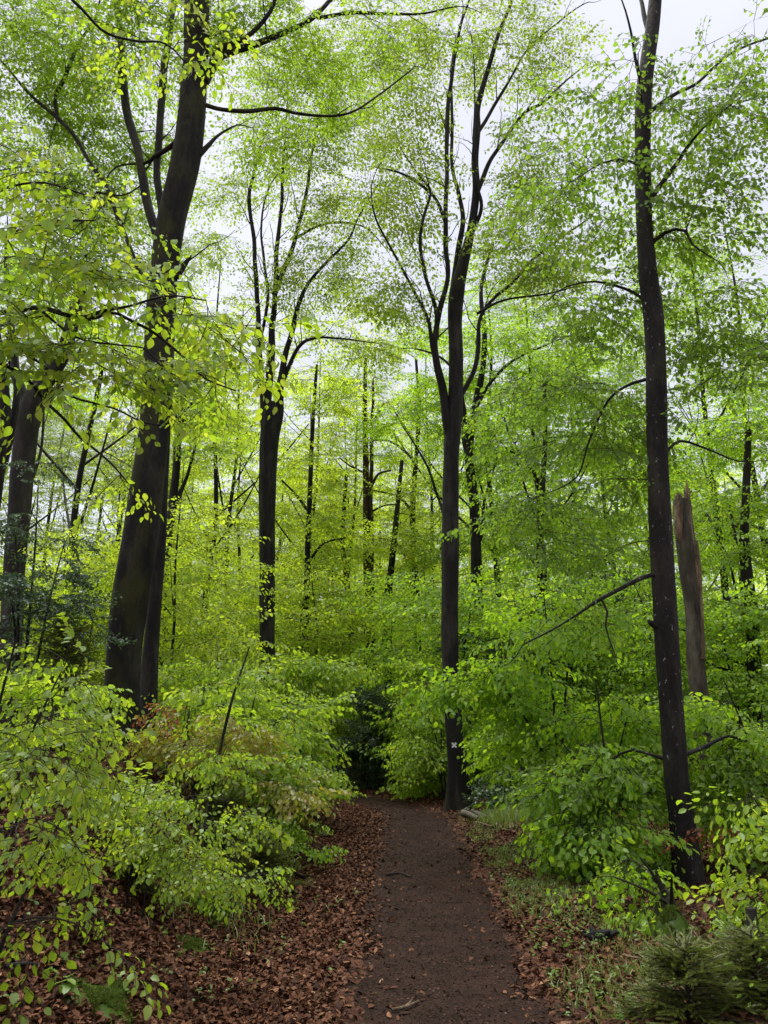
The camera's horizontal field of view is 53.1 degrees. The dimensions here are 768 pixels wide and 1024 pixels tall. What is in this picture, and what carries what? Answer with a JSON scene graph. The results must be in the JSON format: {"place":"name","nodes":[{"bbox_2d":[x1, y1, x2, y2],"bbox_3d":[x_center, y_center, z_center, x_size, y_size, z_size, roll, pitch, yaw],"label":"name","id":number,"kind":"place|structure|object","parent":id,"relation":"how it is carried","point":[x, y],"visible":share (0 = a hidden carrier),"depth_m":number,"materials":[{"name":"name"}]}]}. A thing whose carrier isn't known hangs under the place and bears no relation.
{"place":"outdoors","nodes":[
{"label":"outdoors","id":0,"kind":"place"},
{"bbox_2d":[0,718,767,1023],"bbox_3d":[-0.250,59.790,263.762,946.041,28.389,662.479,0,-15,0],"label":"ground","id":1,"kind":"structure","parent":0,"point":[583,1014],"depth_m":5.57,"materials":[{"name":"brown plant"}]},
{"bbox_2d":[0,223,66,508],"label":"beech tree","id":2,"kind":"object","parent":1,"relation":"on","point":[13,412],"visible":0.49,"depth_m":13.64,"materials":[{"name":"green plant"}]},
{"bbox_2d":[0,194,123,727],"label":"beech tree","id":3,"kind":"object","parent":1,"relation":"on","point":[24,448],"visible":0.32,"depth_m":16.34,"materials":[{"name":"green plant"}]},
{"bbox_2d":[0,614,129,749],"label":"spruce sapling","id":4,"kind":"object","parent":1,"relation":"on","point":[70,656],"visible":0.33,"depth_m":9.20,"materials":[{"name":"green plant"}]},
{"bbox_2d":[0,348,129,582],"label":"beech tree","id":5,"kind":"object","parent":1,"relation":"on","point":[3,508],"visible":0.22,"depth_m":46.05,"materials":[{"name":"green plant"}]},
{"bbox_2d":[0,331,134,565],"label":"beech tree","id":6,"kind":"object","parent":1,"relation":"on","point":[55,444],"visible":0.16,"depth_m":40.86,"materials":[{"name":"green plant"}]},
{"bbox_2d":[0,458,136,729],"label":"holly bush","id":7,"kind":"object","parent":1,"relation":"on","point":[29,597],"visible":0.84,"depth_m":9.50,"materials":[{"name":"green plant"}]},
{"bbox_2d":[0,609,155,841],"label":"young beech","id":8,"kind":"object","parent":1,"relation":"on","point":[13,765],"visible":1,"depth_m":3.12,"materials":[{"name":"green plant"}]},
{"bbox_2d":[0,800,170,1023],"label":"young beech","id":9,"kind":"object","parent":1,"relation":"on","point":[28,851],"visible":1,"depth_m":2.69,"materials":[{"name":"green plant"}]},
{"bbox_2d":[30,389,140,589],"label":"beech tree","id":10,"kind":"object","parent":1,"relation":"on","point":[100,472],"visible":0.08,"depth_m":54.33,"materials":[{"name":"green plant"}]},
{"bbox_2d":[0,513,194,724],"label":"young beech","id":11,"kind":"object","parent":1,"relation":"on","point":[65,568],"visible":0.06,"depth_m":19.50,"materials":[{"name":"green plant"}]},
{"bbox_2d":[0,526,201,727],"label":"young beech","id":12,"kind":"object","parent":1,"relation":"on","point":[92,623],"visible":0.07,"depth_m":18.36,"materials":[{"name":"green plant"}]},
{"bbox_2d":[0,659,202,845],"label":"young beech","id":13,"kind":"object","parent":1,"relation":"on","point":[15,687],"visible":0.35,"depth_m":6.68,"materials":[{"name":"green plant"}]},
{"bbox_2d":[64,975,139,1023],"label":"moss mound","id":14,"kind":"object","parent":1,"relation":"on","point":[111,996],"visible":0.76,"depth_m":4.15,"materials":[{"name":"green plant"}]},
{"bbox_2d":[0,148,219,592],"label":"beech tree","id":15,"kind":"object","parent":1,"relation":"on","point":[83,462],"visible":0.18,"depth_m":26.83,"materials":[{"name":"green plant"}]},
{"bbox_2d":[29,384,201,574],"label":"beech tree","id":16,"kind":"object","parent":1,"relation":"on","point":[134,437],"visible":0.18,"depth_m":37.14,"materials":[{"name":"green plant"}]},
{"bbox_2d":[0,770,293,922],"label":"young beech","id":17,"kind":"object","parent":1,"relation":"on","point":[146,843],"visible":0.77,"depth_m":4.88,"materials":[{"name":"green plant"}]},
{"bbox_2d":[105,829,191,909],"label":"spruce sapling","id":18,"kind":"object","parent":1,"relation":"on","point":[139,885],"visible":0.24,"depth_m":5.76,"materials":[{"name":"green plant"}]},
{"bbox_2d":[0,0,320,542],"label":"beech tree","id":19,"kind":"object","parent":1,"relation":"on","point":[67,267],"visible":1,"depth_m":3.73,"materials":[{"name":"green plant"}]},
{"bbox_2d":[132,696,188,795],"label":"young beech","id":20,"kind":"object","parent":1,"relation":"on","point":[163,713],"visible":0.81,"depth_m":8.13,"materials":[{"name":"green plant"}]},
{"bbox_2d":[18,466,316,731],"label":"young beech","id":21,"kind":"object","parent":1,"relation":"on","point":[218,636],"visible":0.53,"depth_m":17.59,"materials":[{"name":"green plant"}]},
{"bbox_2d":[65,280,271,730],"bbox_3d":[-4.347,-0.234,14.406,4.143,9.057,3.326,-6,-16,19],"label":"beech tree","id":22,"kind":"object","parent":1,"relation":"on","point":[149,671],"visible":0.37,"depth_m":13.61,"materials":[{"name":"green plant"}]},
{"bbox_2d":[81,397,256,659],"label":"beech tree","id":23,"kind":"object","parent":1,"relation":"on","point":[195,505],"visible":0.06,"depth_m":38.36,"materials":[{"name":"green plant"}]},
{"bbox_2d":[9,744,337,1023],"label":"verge grass","id":24,"kind":"structure","parent":1,"relation":"on","point":[229,856],"depth_m":7.34,"materials":[{"name":"green plant"}]},
{"bbox_2d":[173,931,212,959],"bbox_3d":[-1.415,3.147,5.563,0.353,0.176,0.548,0,-15,0],"label":"moss mound","id":25,"kind":"object","parent":1,"relation":"on","point":[194,942],"visible":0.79,"depth_m":5.58,"materials":[{"name":"green plant"}]},
{"bbox_2d":[127,304,259,704],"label":"beech tree","id":26,"kind":"object","parent":1,"relation":"on","point":[176,471],"visible":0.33,"depth_m":23.42,"materials":[{"name":"green plant"}]},
{"bbox_2d":[88,532,308,728],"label":"young beech","id":27,"kind":"object","parent":1,"relation":"on","point":[228,608],"visible":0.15,"depth_m":23.68,"materials":[{"name":"green plant"}]},
{"bbox_2d":[65,257,338,659],"bbox_3d":[-7.113,-1.523,31.900,10.142,20.574,11.215,-9,-18,31],"label":"beech tree","id":28,"kind":"object","parent":1,"relation":"on","point":[212,538],"visible":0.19,"depth_m":31.18,"materials":[{"name":"green plant"}]},
{"bbox_2d":[97,818,308,960],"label":"verge grass","id":29,"kind":"structure","parent":1,"relation":"on","point":[238,903],"depth_m":6.52,"materials":[{"name":"green plant"}]},
{"bbox_2d":[183,892,237,929],"bbox_3d":[-1.432,3.347,6.515,0.568,0.349,0.817,-5,-16,18],"label":"moss mound","id":30,"kind":"object","parent":1,"relation":"on","point":[215,917],"visible":0.33,"depth_m":6.34,"materials":[{"name":"green plant"}]},
{"bbox_2d":[158,653,278,737],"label":"young beech","id":31,"kind":"object","parent":1,"relation":"on","point":[188,682],"visible":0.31,"depth_m":13.88,"materials":[{"name":"green plant"}]},
{"bbox_2d":[102,301,336,647],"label":"beech tree","id":32,"kind":"object","parent":1,"relation":"on","point":[233,480],"visible":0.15,"depth_m":34.86,"materials":[{"name":"green plant"}]},
{"bbox_2d":[96,704,351,827],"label":"young beech","id":33,"kind":"object","parent":1,"relation":"on","point":[154,750],"visible":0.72,"depth_m":8.50,"materials":[{"name":"green plant"}]},
{"bbox_2d":[161,842,294,924],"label":"young beech","id":34,"kind":"object","parent":1,"relation":"on","point":[209,899],"visible":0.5,"depth_m":6.40,"materials":[{"name":"green plant"}]},
{"bbox_2d":[194,789,261,862],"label":"spruce sapling","id":35,"kind":"object","parent":1,"relation":"on","point":[216,808],"visible":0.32,"depth_m":8.20,"materials":[{"name":"green plant"}]},
{"bbox_2d":[160,646,302,869],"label":"young beech","id":36,"kind":"object","parent":1,"relation":"on","point":[221,768],"visible":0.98,"depth_m":7.51,"materials":[{"name":"green plant"}]},
{"bbox_2d":[132,681,348,816],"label":"young beech","id":37,"kind":"object","parent":1,"relation":"on","point":[278,770],"visible":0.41,"depth_m":9.74,"materials":[{"name":"green plant"}]},
{"bbox_2d":[0,0,493,748],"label":"beech tree","id":38,"kind":"object","parent":1,"relation":"on","point":[138,546],"visible":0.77,"depth_m":14.30,"materials":[{"name":"green plant"}]},
{"bbox_2d":[168,393,337,651],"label":"beech tree","id":39,"kind":"object","parent":1,"relation":"on","point":[254,523],"visible":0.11,"depth_m":37.69,"materials":[{"name":"green plant"}]},
{"bbox_2d":[223,831,316,906],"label":"spruce sapling","id":40,"kind":"object","parent":1,"relation":"on","point":[259,856],"visible":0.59,"depth_m":7.52,"materials":[{"name":"green plant"}]},
{"bbox_2d":[203,808,348,870],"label":"young beech","id":41,"kind":"object","parent":1,"relation":"on","point":[314,855],"visible":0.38,"depth_m":8.60,"materials":[{"name":"green plant"}]},
{"bbox_2d":[176,397,377,646],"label":"beech tree","id":42,"kind":"object","parent":1,"relation":"on","point":[288,525],"visible":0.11,"depth_m":39.89,"materials":[{"name":"green plant"}]},
{"bbox_2d":[214,417,342,648],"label":"beech tree","id":43,"kind":"object","parent":1,"relation":"on","point":[252,553],"visible":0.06,"depth_m":47.99,"materials":[{"name":"green plant"}]},
{"bbox_2d":[243,798,329,844],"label":"spruce sapling","id":44,"kind":"object","parent":1,"relation":"on","point":[293,820],"visible":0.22,"depth_m":9.66,"materials":[{"name":"green plant"}]},
{"bbox_2d":[225,678,357,791],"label":"young beech","id":45,"kind":"object","parent":1,"relation":"on","point":[320,714],"visible":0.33,"depth_m":12.26,"materials":[{"name":"green plant"}]},
{"bbox_2d":[175,6,429,703],"bbox_3d":[-2.709,-4.951,23.282,8.641,25.562,5.821,0,-15,0],"label":"beech tree","id":46,"kind":"object","parent":1,"relation":"on","point":[269,438],"visible":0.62,"depth_m":23.84,"materials":[{"name":"green plant"}]},
{"bbox_2d":[218,351,409,665],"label":"beech tree","id":47,"kind":"object","parent":1,"relation":"on","point":[314,504],"visible":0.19,"depth_m":35.27,"materials":[{"name":"green plant"}]},
{"bbox_2d":[249,647,382,744],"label":"young beech","id":48,"kind":"object","parent":1,"relation":"on","point":[315,674],"visible":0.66,"depth_m":18.15,"materials":[{"name":"green plant"}]},
{"bbox_2d":[211,543,421,732],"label":"young beech","id":49,"kind":"object","parent":1,"relation":"on","point":[294,573],"visible":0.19,"depth_m":24.95,"materials":[{"name":"green plant"}]},
{"bbox_2d":[247,294,386,652],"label":"beech tree","id":50,"kind":"object","parent":1,"relation":"on","point":[311,455],"visible":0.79,"depth_m":26.88,"materials":[{"name":"green plant"}]},
{"bbox_2d":[213,556,429,753],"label":"young beech","id":51,"kind":"object","parent":1,"relation":"on","point":[297,641],"visible":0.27,"depth_m":23.23,"materials":[{"name":"green plant"}]},
{"bbox_2d":[285,786,366,832],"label":"young beech","id":52,"kind":"object","parent":1,"relation":"on","point":[346,797],"visible":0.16,"depth_m":11.46,"materials":[{"name":"green plant"}]},
{"bbox_2d":[275,416,383,763],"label":"beech tree","id":53,"kind":"object","parent":1,"relation":"on","point":[323,489],"visible":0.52,"depth_m":31.16,"materials":[{"name":"green plant"}]},
{"bbox_2d":[256,450,405,650],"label":"beech tree","id":54,"kind":"object","parent":1,"relation":"on","point":[334,545],"visible":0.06,"depth_m":40.45,"materials":[{"name":"green plant"}]},
{"bbox_2d":[256,375,439,734],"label":"beech tree","id":55,"kind":"object","parent":1,"relation":"on","point":[281,548],"visible":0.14,"depth_m":35.82,"materials":[{"name":"green plant"}]},
{"bbox_2d":[288,319,440,707],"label":"beech tree","id":56,"kind":"object","parent":1,"relation":"on","point":[352,552],"visible":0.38,"depth_m":34.37,"materials":[{"name":"green plant"}]},
{"bbox_2d":[325,681,408,789],"bbox_3d":[-0.265,5.844,19.987,2.591,2.892,2.155,0,-15,0],"label":"holly bush","id":57,"kind":"object","parent":1,"relation":"on","point":[375,771],"visible":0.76,"depth_m":19.71,"materials":[{"name":"green plant"}]},
{"bbox_2d":[317,358,421,756],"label":"tree","id":58,"kind":"object","parent":1,"relation":"on","point":[368,510],"visible":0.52,"depth_m":32.51,"materials":[{"name":"green plant"}]},
{"bbox_2d":[0,818,742,1023],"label":"ground herbs","id":59,"kind":"object","parent":1,"relation":"on","point":[503,899],"visible":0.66,"depth_m":5.70,"materials":[{"name":"green plant"}]},
{"bbox_2d":[1,332,767,710],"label":"distant woods","id":60,"kind":"object","parent":1,"relation":"on","point":[759,586],"visible":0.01,"depth_m":50.77,"materials":[{"name":"green plant"}]},
{"bbox_2d":[314,421,493,693],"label":"beech tree","id":61,"kind":"object","parent":1,"relation":"on","point":[408,523],"visible":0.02,"depth_m":42.70,"materials":[{"name":"green plant"}]},
{"bbox_2d":[353,460,470,747],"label":"beech tree","id":62,"kind":"object","parent":1,"relation":"on","point":[395,533],"visible":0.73,"depth_m":29.61,"materials":[{"name":"green plant"}]},
{"bbox_2d":[316,358,514,697],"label":"beech tree","id":63,"kind":"object","parent":1,"relation":"on","point":[432,505],"visible":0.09,"depth_m":38.57,"materials":[{"name":"green plant"}]},
{"bbox_2d":[376,653,475,801],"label":"young beech","id":64,"kind":"object","parent":1,"relation":"on","point":[407,756],"visible":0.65,"depth_m":16.60,"materials":[{"name":"green plant"}]},
{"bbox_2d":[327,568,535,786],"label":"young beech","id":65,"kind":"object","parent":1,"relation":"on","point":[398,623],"visible":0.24,"depth_m":20.75,"materials":[{"name":"green plant"}]},
{"bbox_2d":[394,463,532,650],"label":"beech tree","id":66,"kind":"object","parent":1,"relation":"on","point":[467,517],"visible":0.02,"depth_m":42.72,"materials":[{"name":"green plant"}]},
{"bbox_2d":[301,0,633,811],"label":"beech tree","id":67,"kind":"object","parent":1,"relation":"on","point":[451,416],"visible":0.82,"depth_m":18.07,"materials":[{"name":"green plant"}]},
{"bbox_2d":[359,570,594,795],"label":"young beech","id":68,"kind":"object","parent":1,"relation":"on","point":[461,598],"visible":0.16,"depth_m":18.79,"materials":[{"name":"green plant"}]},
{"bbox_2d":[347,242,618,778],"bbox_3d":[3.135,-0.480,24.735,9.086,17.809,6.049,0,-15,0],"label":"beech tree","id":69,"kind":"object","parent":1,"relation":"on","point":[475,543],"visible":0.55,"depth_m":25.13,"materials":[{"name":"green plant"}]},
{"bbox_2d":[366,213,600,659],"bbox_3d":[4.553,-0.772,30.009,10.075,21.022,10.788,-4,-16,14],"label":"beech tree","id":70,"kind":"object","parent":1,"relation":"on","point":[494,576],"visible":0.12,"depth_m":30.13,"materials":[{"name":"green plant"}]},
{"bbox_2d":[457,769,542,814],"bbox_3d":[2.222,4.949,13.326,1.853,0.982,1.631,0,-15,0],"label":"holly bush","id":71,"kind":"object","parent":1,"relation":"on","point":[483,792],"visible":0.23,"depth_m":13.23,"materials":[{"name":"green plant"}]},
{"bbox_2d":[459,696,552,812],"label":"young beech","id":72,"kind":"object","parent":1,"relation":"on","point":[490,771],"visible":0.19,"depth_m":13.83,"materials":[{"name":"green plant"}]},
{"bbox_2d":[460,802,551,829],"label":"verge grass","id":73,"kind":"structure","parent":1,"relation":"on","point":[511,813],"depth_m":12.07,"materials":[{"name":"green plant"}]},
{"bbox_2d":[381,580,653,790],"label":"young beech","id":74,"kind":"object","parent":1,"relation":"on","point":[522,688],"visible":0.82,"depth_m":10.03,"materials":[{"name":"green plant"}]},
{"bbox_2d":[438,611,608,784],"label":"young beech","id":75,"kind":"object","parent":1,"relation":"on","point":[463,619],"visible":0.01,"depth_m":19.98,"materials":[{"name":"green plant"}]},
{"bbox_2d":[407,253,677,670],"bbox_3d":[5.987,-0.367,28.310,10.077,19.451,9.411,-5,-16,18],"label":"beech tree","id":76,"kind":"object","parent":1,"relation":"on","point":[431,458],"visible":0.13,"depth_m":28.13,"materials":[{"name":"green plant"}]},
{"bbox_2d":[432,568,685,712],"bbox_3d":[4.441,4.155,18.671,6.388,5.332,3.838,-5,-16,17],"label":"holly bush","id":77,"kind":"object","parent":1,"relation":"on","point":[502,642],"visible":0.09,"depth_m":18.76,"materials":[{"name":"green plant"}]},
{"bbox_2d":[425,547,712,801],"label":"young beech","id":78,"kind":"object","parent":1,"relation":"on","point":[566,578],"visible":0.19,"depth_m":16.66,"materials":[{"name":"green plant"}]},
{"bbox_2d":[459,348,694,708],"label":"beech tree","id":79,"kind":"object","parent":1,"relation":"on","point":[542,485],"visible":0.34,"depth_m":21.83,"materials":[{"name":"green plant"}]},
{"bbox_2d":[477,307,709,700],"bbox_3d":[8.371,0.579,33.748,10.478,20.466,9.786,2,-16,-8],"label":"beech tree","id":80,"kind":"object","parent":1,"relation":"on","point":[518,593],"visible":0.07,"depth_m":34.89,"materials":[{"name":"green plant"}]},
{"bbox_2d":[433,0,767,885],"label":"beech tree","id":81,"kind":"object","parent":1,"relation":"on","point":[655,440],"visible":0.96,"depth_m":9.94,"materials":[{"name":"green plant"}]},
{"bbox_2d":[583,925,619,942],"bbox_3d":[1.639,3.192,5.781,0.289,0.118,0.179,0,-15,0],"label":"rotten wood","id":82,"kind":"object","parent":1,"relation":"on","point":[609,933],"visible":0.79,"depth_m":5.76,"materials":[{"name":"grey wood"}]},
{"bbox_2d":[451,807,764,1023],"bbox_3d":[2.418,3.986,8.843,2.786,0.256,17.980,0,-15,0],"label":"verge grass","id":83,"kind":"structure","parent":1,"relation":"on","point":[565,883],"depth_m":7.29,"materials":[{"name":"green plant"}]},
{"bbox_2d":[513,678,713,890],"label":"young beech","id":84,"kind":"object","parent":1,"relation":"on","point":[571,839],"visible":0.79,"depth_m":8.17,"materials":[{"name":"green plant"}]},
{"bbox_2d":[509,303,721,706],"bbox_3d":[9.103,0.894,29.697,8.232,17.582,8.815,2,-16,-8],"label":"beech tree","id":85,"kind":"object","parent":1,"relation":"on","point":[604,512],"visible":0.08,"depth_m":30.27,"materials":[{"name":"green plant"}]},
{"bbox_2d":[504,570,767,809],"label":"young beech","id":86,"kind":"object","parent":1,"relation":"on","point":[647,689],"visible":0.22,"depth_m":15.16,"materials":[{"name":"green plant"}]},
{"bbox_2d":[545,856,745,942],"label":"young beech","id":87,"kind":"object","parent":1,"relation":"on","point":[618,886],"visible":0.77,"depth_m":6.47,"materials":[{"name":"green plant"}]},
{"bbox_2d":[567,419,730,671],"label":"beech tree","id":88,"kind":"object","parent":1,"relation":"on","point":[645,524],"visible":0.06,"depth_m":38.24,"materials":[{"name":"green plant"}]},
{"bbox_2d":[542,173,767,716],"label":"beech tree","id":89,"kind":"object","parent":1,"relation":"on","point":[643,387],"visible":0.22,"depth_m":24.89,"materials":[{"name":"green plant"}]},
{"bbox_2d":[652,870,677,917],"bbox_3d":[2.351,3.204,6.348,0.336,0.465,0.287,13,-20,-39],"label":"tree stump","id":90,"kind":"object","parent":1,"relation":"on","point":[662,887],"visible":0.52,"depth_m":6.31,"materials":[{"name":"brown wood"}]},
{"bbox_2d":[650,904,689,938],"bbox_3d":[2.244,3.174,5.972,0.352,0.244,0.367,10,-18,-31],"label":"moss mound","id":91,"kind":"object","parent":1,"relation":"on","point":[672,918],"visible":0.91,"depth_m":5.91,"materials":[{"name":"green plant"}]},
{"bbox_2d":[591,180,767,678],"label":"beech tree","id":92,"kind":"object","parent":1,"relation":"on","point":[754,476],"visible":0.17,"depth_m":29.27,"materials":[{"name":"green plant"}]},
{"bbox_2d":[594,587,767,817],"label":"young beech","id":93,"kind":"object","parent":1,"relation":"on","point":[734,673],"visible":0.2,"depth_m":14.13,"materials":[{"name":"green plant"}]},
{"bbox_2d":[599,923,767,1023],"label":"spruce sapling","id":94,"kind":"object","parent":1,"relation":"on","point":[667,963],"visible":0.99,"depth_m":4.19,"materials":[{"name":"green plant"}]},
{"bbox_2d":[607,377,767,804],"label":"beech tree","id":95,"kind":"object","parent":1,"relation":"on","point":[741,540],"visible":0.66,"depth_m":15.73,"materials":[{"name":"green plant"}]},
{"bbox_2d":[609,678,767,876],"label":"young beech","id":96,"kind":"object","parent":1,"relation":"on","point":[710,714],"visible":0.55,"depth_m":8.85,"materials":[{"name":"green plant"}]},
{"bbox_2d":[673,480,720,825],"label":"dead tree","id":97,"kind":"object","parent":1,"relation":"on","point":[689,560],"visible":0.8,"depth_m":12.98,"materials":[{"name":"brown wood"}]},
{"bbox_2d":[662,824,744,891],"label":"young beech","id":98,"kind":"object","parent":1,"relation":"on","point":[692,839],"visible":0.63,"depth_m":7.81,"materials":[{"name":"green plant"}]},
{"bbox_2d":[672,901,767,1018],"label":"spruce sapling","id":99,"kind":"object","parent":1,"relation":"on","point":[754,946],"visible":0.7,"depth_m":4.35,"materials":[{"name":"green plant"}]},
{"bbox_2d":[675,470,766,673],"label":"beech tree","id":100,"kind":"object","parent":1,"relation":"on","point":[724,483],"visible":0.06,"depth_m":46.39,"materials":[{"name":"green plant"}]},
{"bbox_2d":[676,786,767,944],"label":"young beech","id":101,"kind":"object","parent":1,"relation":"on","point":[718,884],"visible":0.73,"depth_m":5.85,"materials":[{"name":"green plant"}]},
{"bbox_2d":[679,571,767,801],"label":"young beech","id":102,"kind":"object","parent":1,"relation":"on","point":[761,642],"visible":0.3,"depth_m":13.24,"materials":[{"name":"green plant"}]},
{"bbox_2d":[0,0,767,702],"label":"sky","id":103,"kind":"structure","parent":0,"point":[679,20],"materials":[{"name":"white"}]},
{"bbox_2d":[328,794,552,1023],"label":"path","id":104,"kind":"structure","parent":0,"point":[471,999],"depth_m":5.90,"materials":[{"name":"soil"}]},
{"bbox_2d":[305,799,608,1023],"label":"leaf crumbs","id":105,"kind":"object","parent":104,"relation":"on","point":[445,983],"visible":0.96,"depth_m":5.97,"materials":[{"name":"brown plant"}]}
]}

